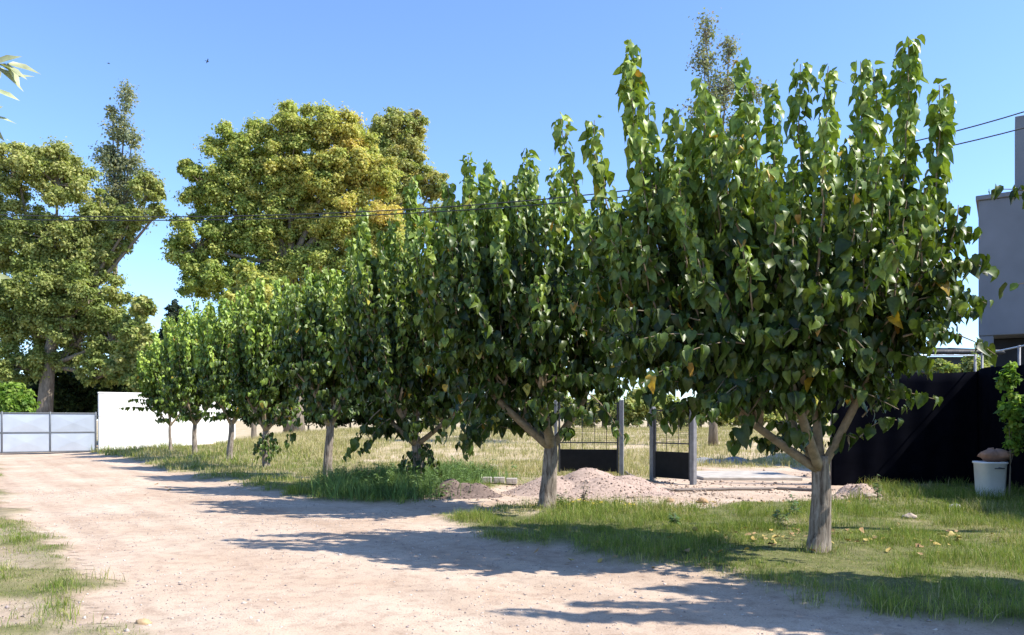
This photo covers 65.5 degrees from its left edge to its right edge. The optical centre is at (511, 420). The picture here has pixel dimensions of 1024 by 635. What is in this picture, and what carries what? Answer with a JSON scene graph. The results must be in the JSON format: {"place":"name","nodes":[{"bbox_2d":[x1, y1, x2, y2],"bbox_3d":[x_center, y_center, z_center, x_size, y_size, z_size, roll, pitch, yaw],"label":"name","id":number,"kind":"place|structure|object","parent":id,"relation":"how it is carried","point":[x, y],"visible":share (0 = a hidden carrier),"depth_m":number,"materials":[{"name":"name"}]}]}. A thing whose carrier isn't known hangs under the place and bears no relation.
{"place":"outdoors","nodes":[
{"label":"outdoors","id":0,"kind":"place"},
{"bbox_2d":[0,450,1023,634],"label":"dirt road","id":1,"kind":"structure","parent":0,"point":[31,474],"depth_m":8.68,"materials":[{"name":"dirt"},{"name":"sand"},{"name":"gravel"}]},
{"bbox_2d":[0,411,97,452],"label":"metal gate","id":2,"kind":"structure","parent":1,"relation":"on","point":[28,432],"depth_m":40.32,"materials":[{"name":"white metal"}]},
{"bbox_2d":[136,618,151,624],"bbox_3d":[-3.052,1.681,6.601,0.131,0.074,0.091,0,0,0],"label":"stone","id":3,"kind":"object","parent":1,"relation":"on","point":[143,621],"visible":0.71,"depth_m":6.57,"materials":[{"name":"beige stone"}]},
{"bbox_2d":[1,469,1011,634],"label":"pebbles","id":4,"kind":"object","parent":1,"relation":"on","point":[635,591],"visible":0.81,"depth_m":10.03,"materials":[{"name":"stone"}]},
{"bbox_2d":[0,420,1023,634],"bbox_3d":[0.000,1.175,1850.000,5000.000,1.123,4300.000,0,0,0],"label":"ground","id":5,"kind":"structure","parent":0,"point":[243,430],"depth_m":10.39,"materials":[{"name":"green plant"}]},
{"bbox_2d":[0,359,36,386],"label":"bush","id":6,"kind":"object","parent":5,"relation":"on","point":[3,382],"visible":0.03,"depth_m":57.89,"materials":[{"name":"green plant"}]},
{"bbox_2d":[0,55,39,281],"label":"edge tree","id":7,"kind":"object","parent":5,"relation":"on","point":[12,74],"visible":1,"depth_m":3.02,"materials":[{"name":"green plant"}]},
{"bbox_2d":[0,381,40,433],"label":"bush","id":8,"kind":"object","parent":5,"relation":"on","point":[15,397],"visible":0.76,"depth_m":45.41,"materials":[{"name":"green plant"}]},
{"bbox_2d":[23,370,98,412],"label":"bush","id":9,"kind":"object","parent":5,"relation":"on","point":[70,391],"visible":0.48,"depth_m":54.33,"materials":[{"name":"green plant"}]},
{"bbox_2d":[0,136,170,412],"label":"plane tree","id":10,"kind":"object","parent":5,"relation":"on","point":[62,300],"visible":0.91,"depth_m":51.29,"materials":[{"name":"green plant"}]},
{"bbox_2d":[85,381,133,418],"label":"bush","id":11,"kind":"object","parent":5,"relation":"on","point":[94,391],"visible":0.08,"depth_m":53.70,"materials":[{"name":"green plant"}]},
{"bbox_2d":[67,78,169,357],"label":"eucalyptus tree","id":12,"kind":"object","parent":5,"relation":"on","point":[114,162],"visible":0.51,"depth_m":57.70,"materials":[{"name":"green plant"}]},
{"bbox_2d":[99,293,160,392],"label":"roundish tree","id":13,"kind":"object","parent":5,"relation":"on","point":[135,334],"visible":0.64,"depth_m":48.47,"materials":[{"name":"green plant"}]},
{"bbox_2d":[119,331,189,449],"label":"mulberry tree","id":14,"kind":"object","parent":5,"relation":"on","point":[150,373],"visible":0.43,"depth_m":37.25,"materials":[{"name":"green plant"}]},
{"bbox_2d":[97,392,234,448],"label":"white wall","id":15,"kind":"structure","parent":5,"relation":"on","point":[117,427],"depth_m":42.89,"materials":[{"name":"white paint"}]},
{"bbox_2d":[157,299,182,343],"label":"cypress tree","id":16,"kind":"object","parent":5,"relation":"on","point":[174,307],"visible":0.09,"depth_m":59.70,"materials":[{"name":"green plant"}]},
{"bbox_2d":[158,298,232,452],"bbox_3d":[-13.633,-1.840,34.460,2.973,6.860,2.935,0,0,-41],"label":"mulberry tree","id":17,"kind":"object","parent":5,"relation":"on","point":[182,390],"visible":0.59,"depth_m":33.72,"materials":[{"name":"green plant"}]},
{"bbox_2d":[183,290,252,458],"bbox_3d":[-10.839,-1.709,30.715,3.061,6.781,3.055,0,0,0],"label":"mulberry tree","id":18,"kind":"object","parent":5,"relation":"on","point":[210,358],"visible":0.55,"depth_m":30.09,"materials":[{"name":"green plant"}]},
{"bbox_2d":[221,259,280,438],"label":"young golden tree","id":19,"kind":"object","parent":5,"relation":"on","point":[246,275],"visible":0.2,"depth_m":45.40,"materials":[{"name":"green plant"}]},
{"bbox_2d":[236,406,285,427],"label":"hedge shrub","id":20,"kind":"object","parent":5,"relation":"on","point":[246,422],"visible":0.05,"depth_m":59.43,"materials":[{"name":"green plant"}]},
{"bbox_2d":[220,278,308,466],"bbox_3d":[-8.288,-1.527,26.779,3.157,6.582,2.758,0,0,29],"label":"mulberry tree","id":21,"kind":"object","parent":5,"relation":"on","point":[255,384],"visible":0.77,"depth_m":26.17,"materials":[{"name":"green plant"}]},
{"bbox_2d":[158,98,418,433],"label":"autumn tree","id":22,"kind":"object","parent":5,"relation":"on","point":[350,170],"visible":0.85,"depth_m":52.85,"materials":[{"name":"green plant"}]},
{"bbox_2d":[277,402,341,430],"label":"hedge shrub","id":23,"kind":"object","parent":5,"relation":"on","point":[313,421],"visible":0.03,"depth_m":59.95,"materials":[{"name":"green plant"}]},
{"bbox_2d":[267,252,364,476],"bbox_3d":[-5.024,-1.591,22.653,3.622,6.750,3.209,0,0,0],"label":"mulberry tree","id":24,"kind":"object","parent":5,"relation":"on","point":[304,337],"visible":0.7,"depth_m":21.84,"materials":[{"name":"green plant"}]},
{"bbox_2d":[334,396,369,428],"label":"hedge shrub","id":25,"kind":"object","parent":5,"relation":"on","point":[359,419],"visible":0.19,"depth_m":61.20,"materials":[{"name":"green plant"}]},
{"bbox_2d":[360,406,428,426],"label":"hedge shrub","id":26,"kind":"object","parent":5,"relation":"on","point":[372,420],"visible":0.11,"depth_m":59.70,"materials":[{"name":"green plant"}]},
{"bbox_2d":[281,456,525,502],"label":"tall weeds","id":27,"kind":"object","parent":5,"relation":"on","point":[383,479],"visible":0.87,"depth_m":17.85,"materials":[{"name":"green plant"}]},
{"bbox_2d":[326,174,484,480],"bbox_3d":[-2.325,-1.903,18.566,3.975,7.388,3.602,0,0,0],"label":"mulberry tree","id":28,"kind":"object","parent":5,"relation":"on","point":[384,346],"visible":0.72,"depth_m":17.89,"materials":[{"name":"green plant"}]},
{"bbox_2d":[365,106,459,249],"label":"olive green tree","id":29,"kind":"object","parent":5,"relation":"on","point":[401,142],"visible":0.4,"depth_m":61.14,"materials":[{"name":"green plant"}]},
{"bbox_2d":[419,402,474,427],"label":"hedge shrub","id":30,"kind":"object","parent":5,"relation":"on","point":[437,420],"visible":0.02,"depth_m":63.28,"materials":[{"name":"green plant"}]},
{"bbox_2d":[424,478,502,498],"bbox_3d":[-1.150,1.514,17.600,2.750,0.462,1.625,0,0,0],"label":"soil mound","id":31,"kind":"object","parent":5,"relation":"on","point":[479,491],"visible":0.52,"depth_m":17.43,"materials":[{"name":"soil"}]},
{"bbox_2d":[131,424,829,477],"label":"dry grass","id":32,"kind":"structure","parent":5,"relation":"on","point":[349,430],"depth_m":35.16,"materials":[{"name":"beige plant"}]},
{"bbox_2d":[481,477,491,482],"bbox_3d":[-0.669,1.560,20.825,0.290,0.150,0.204,0,0,0],"label":"pale block","id":33,"kind":"object","parent":5,"relation":"on","point":[485,479],"depth_m":20.73,"materials":[{"name":"concrete"}]},
{"bbox_2d":[493,477,504,482],"bbox_3d":[-0.339,1.566,20.825,0.290,0.150,0.204,0,0,0],"label":"pale block","id":34,"kind":"object","parent":5,"relation":"on","point":[496,479],"depth_m":20.73,"materials":[{"name":"concrete"}]},
{"bbox_2d":[476,405,538,423],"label":"hedge shrub","id":35,"kind":"object","parent":5,"relation":"on","point":[508,417],"visible":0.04,"depth_m":61.75,"materials":[{"name":"green plant"}]},
{"bbox_2d":[506,478,516,483],"bbox_3d":[-0.009,1.588,20.825,0.290,0.150,0.204,0,0,0],"label":"pale block","id":36,"kind":"object","parent":5,"relation":"on","point":[511,480],"depth_m":20.73,"materials":[{"name":"concrete"}]},
{"bbox_2d":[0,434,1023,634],"bbox_3d":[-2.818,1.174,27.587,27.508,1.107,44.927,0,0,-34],"label":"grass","id":37,"kind":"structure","parent":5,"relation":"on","point":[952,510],"depth_m":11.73,"materials":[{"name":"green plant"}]},
{"bbox_2d":[902,513,916,518],"bbox_3d":[6.589,1.603,13.200,0.253,0.140,0.187,0,0,0],"label":"stone","id":38,"kind":"object","parent":37,"relation":"on","point":[909,515],"visible":0.68,"depth_m":13.14,"materials":[{"name":"beige stone"}]},
{"bbox_2d":[409,148,632,508],"bbox_3d":[0.257,-1.653,14.707,4.440,6.843,4.216,0,0,0],"label":"mulberry tree","id":39,"kind":"object","parent":5,"relation":"on","point":[498,321],"visible":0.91,"depth_m":14.00,"materials":[{"name":"green plant"}]},
{"bbox_2d":[538,391,580,426],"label":"hedge shrub","id":40,"kind":"object","parent":5,"relation":"on","point":[573,424],"visible":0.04,"depth_m":65.30,"materials":[{"name":"green plant"}]},
{"bbox_2d":[556,489,567,504],"bbox_3d":[0.947,1.472,14.914,0.368,0.336,0.274,0,0,-39],"label":"weed plant","id":41,"kind":"object","parent":5,"relation":"on","point":[562,497],"visible":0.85,"depth_m":14.90,"materials":[{"name":"green plant"}]},
{"bbox_2d":[579,480,590,501],"bbox_3d":[1.397,1.397,15.343,0.276,0.501,0.240,0,0,0],"label":"weed plant","id":42,"kind":"object","parent":5,"relation":"on","point":[583,496],"visible":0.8,"depth_m":15.33,"materials":[{"name":"green plant"}]},
{"bbox_2d":[500,467,674,497],"bbox_3d":[1.950,1.425,18.300,5.000,0.643,3.000,0,0,0],"label":"gravel heap","id":43,"kind":"object","parent":5,"relation":"on","point":[597,481],"visible":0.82,"depth_m":17.95,"materials":[{"name":"gravel"}]},
{"bbox_2d":[154,478,1020,567],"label":"leaf litter","id":44,"kind":"object","parent":5,"relation":"on","point":[861,529],"visible":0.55,"depth_m":10.92,"materials":[{"name":"plant"}]},
{"bbox_2d":[554,400,623,474],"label":"steel gate panel","id":45,"kind":"structure","parent":5,"relation":"on","point":[608,460],"depth_m":23.75,"materials":[{"name":"metal"}]},
{"bbox_2d":[575,393,620,428],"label":"hedge shrub","id":46,"kind":"object","parent":5,"relation":"on","point":[591,425],"visible":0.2,"depth_m":59.58,"materials":[{"name":"green plant"}]},
{"bbox_2d":[613,385,680,427],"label":"hedge shrub","id":47,"kind":"object","parent":5,"relation":"on","point":[634,415],"visible":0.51,"depth_m":57.35,"materials":[{"name":"green plant"}]},
{"bbox_2d":[649,407,696,484],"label":"steel gate panel","id":48,"kind":"structure","parent":5,"relation":"on","point":[674,465],"depth_m":21.52,"materials":[{"name":"metal"}]},
{"bbox_2d":[667,511,679,523],"bbox_3d":[2.517,1.507,12.352,0.252,0.268,0.454,0,0,0],"label":"weed plant","id":49,"kind":"object","parent":5,"relation":"on","point":[673,518],"visible":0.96,"depth_m":12.33,"materials":[{"name":"green plant"}]},
{"bbox_2d":[697,497,707,502],"bbox_3d":[3.896,1.665,16.301,0.247,0.168,0.225,0,0,36],"label":"stone","id":50,"kind":"object","parent":5,"relation":"on","point":[702,500],"visible":0.69,"depth_m":16.22,"materials":[{"name":"beige stone"}]},
{"bbox_2d":[673,397,734,427],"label":"hedge shrub","id":51,"kind":"object","parent":5,"relation":"on","point":[720,421],"visible":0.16,"depth_m":59.16,"materials":[{"name":"green plant"}]},
{"bbox_2d":[625,471,811,491],"bbox_3d":[4.100,1.645,20.973,3.127,0.148,6.858,0,0,-33],"label":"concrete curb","id":52,"kind":"object","parent":5,"relation":"on","point":[742,489],"visible":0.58,"depth_m":19.24,"materials":[{"name":"grey concrete"}]},
{"bbox_2d":[697,456,749,463],"bbox_3d":[7.600,1.481,29.500,4.000,0.296,1.750,0,0,0],"label":"grey gravel strip","id":53,"kind":"object","parent":5,"relation":"on","point":[719,461],"visible":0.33,"depth_m":29.48,"materials":[{"name":"gravel"}]},
{"bbox_2d":[677,7,771,445],"bbox_3d":[10.175,-9.064,38.305,4.608,21.194,4.171,0,0,0],"label":"poplar tree","id":54,"kind":"object","parent":5,"relation":"on","point":[720,93],"visible":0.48,"depth_m":37.85,"materials":[{"name":"green plant"}]},
{"bbox_2d":[697,471,802,480],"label":"concrete slab","id":55,"kind":"structure","parent":5,"relation":"on","point":[740,475],"depth_m":22.64,"materials":[{"name":"grey concrete"}]},
{"bbox_2d":[728,409,785,426],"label":"hedge shrub","id":56,"kind":"object","parent":5,"relation":"on","point":[769,418],"visible":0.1,"depth_m":59.84,"materials":[{"name":"green plant"}]},
{"bbox_2d":[551,34,999,552],"bbox_3d":[3.168,-1.543,10.006,5.339,6.641,3.988,0,0,0],"label":"mulberry tree","id":57,"kind":"object","parent":5,"relation":"on","point":[745,294],"visible":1,"depth_m":9.20,"materials":[{"name":"green plant"}]},
{"bbox_2d":[771,506,801,522],"bbox_3d":[4.315,1.502,12.569,0.232,0.321,0.542,0,0,-39],"label":"weed plant","id":58,"kind":"object","parent":5,"relation":"on","point":[775,514],"visible":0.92,"depth_m":12.63,"materials":[{"name":"green plant"}]},
{"bbox_2d":[786,494,800,512],"bbox_3d":[4.948,1.466,13.912,0.273,0.355,0.518,0,0,25],"label":"weed plant","id":59,"kind":"object","parent":5,"relation":"on","point":[793,505],"visible":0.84,"depth_m":13.86,"materials":[{"name":"green plant"}]},
{"bbox_2d":[774,402,829,427],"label":"hedge shrub","id":60,"kind":"object","parent":5,"relation":"on","point":[808,417],"visible":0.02,"depth_m":61.59,"materials":[{"name":"green plant"}]},
{"bbox_2d":[831,483,882,499],"bbox_3d":[7.200,1.550,17.200,1.875,0.398,1.250,0,0,0],"label":"soil mound","id":61,"kind":"object","parent":5,"relation":"on","point":[847,488],"visible":0.3,"depth_m":17.06,"materials":[{"name":"soil"}]},
{"bbox_2d":[864,492,876,497],"bbox_3d":[7.601,1.616,16.888,0.292,0.178,0.229,0,0,0],"label":"stone","id":62,"kind":"object","parent":5,"relation":"on","point":[868,495],"visible":0.51,"depth_m":16.82,"materials":[{"name":"beige stone"}]},
{"bbox_2d":[871,474,882,500],"bbox_3d":[7.414,1.367,16.168,0.250,0.551,0.229,0,0,0],"label":"weed plant","id":63,"kind":"object","parent":5,"relation":"on","point":[877,490],"visible":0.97,"depth_m":16.17,"materials":[{"name":"green plant"}]},
{"bbox_2d":[830,354,978,485],"bbox_3d":[10.275,0.182,20.856,3.851,3.825,0.169,0,0,0],"label":"screened fence","id":64,"kind":"object","parent":5,"relation":"on","point":[926,442],"visible":0.6,"depth_m":20.80,"materials":[{"name":"black fabric"}]},
{"bbox_2d":[891,351,991,372],"bbox_3d":[11.722,-0.016,23.196,4.125,3.908,1.387,0,0,5],"label":"bush","id":65,"kind":"object","parent":5,"relation":"on","point":[941,365],"visible":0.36,"depth_m":22.76,"materials":[{"name":"green plant"}]},
{"bbox_2d":[916,348,1005,372],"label":"tin roof shed","id":66,"kind":"structure","parent":5,"relation":"on","point":[953,351],"depth_m":24.98,"materials":[{"name":"silver metal"}]},
{"bbox_2d":[972,461,1008,497],"bbox_3d":[10.150,1.251,16.872,0.570,0.750,0.625,0,0,0],"label":"bucket","id":67,"kind":"object","parent":5,"relation":"on","point":[992,475],"visible":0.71,"depth_m":16.66,"materials":[{"name":"white plastic"}]},
{"bbox_2d":[977,447,1013,461],"bbox_3d":[10.267,0.744,16.922,0.659,0.334,0.585,0,0,0],"label":"sack","id":68,"kind":"object","parent":67,"relation":"on","point":[992,454],"visible":1,"depth_m":16.75,"materials":[{"name":"brown fabric"}]},
{"bbox_2d":[976,115,1023,366],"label":"grey building","id":69,"kind":"structure","parent":5,"relation":"on","point":[1001,244],"depth_m":26.66,"materials":[{"name":"grey painted plaster"},{"name":"dark window glass"}]},
{"bbox_2d":[978,345,1023,488],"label":"screened fence","id":70,"kind":"object","parent":5,"relation":"on","point":[991,431],"visible":0.4,"depth_m":19.72,"materials":[{"name":"black fabric"}]},
{"bbox_2d":[988,184,1023,299],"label":"mulberry tree","id":71,"kind":"object","parent":5,"relation":"on","point":[998,190],"visible":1,"depth_m":7.97,"materials":[{"name":"green plant"}]},
{"bbox_2d":[993,361,1023,497],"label":"climbing shrub","id":72,"kind":"object","parent":5,"relation":"on","point":[1008,379],"visible":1,"depth_m":16.51,"materials":[{"name":"green plant"}]},
{"bbox_3d":[11.212,-3.045,10.562,0.300,10.390,1.000,0,0,0],"label":"utility pole","id":73,"kind":"object","parent":5,"relation":"on","visible":0},
{"bbox_2d":[0,111,1023,216],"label":"power cable","id":74,"kind":"object","parent":73,"relation":"attached to","point":[415,208],"visible":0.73,"depth_m":13.16,"materials":[{"name":"rubber"}]},
{"bbox_2d":[1,127,1023,220],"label":"power cable","id":75,"kind":"object","parent":73,"relation":"attached to","point":[399,213],"visible":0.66,"depth_m":13.23,"materials":[{"name":"rubber"}]},
{"bbox_2d":[0,0,1023,420],"label":"sky","id":76,"kind":"structure","parent":0,"point":[491,79],"materials":[{"name":"blue"}]}
]}

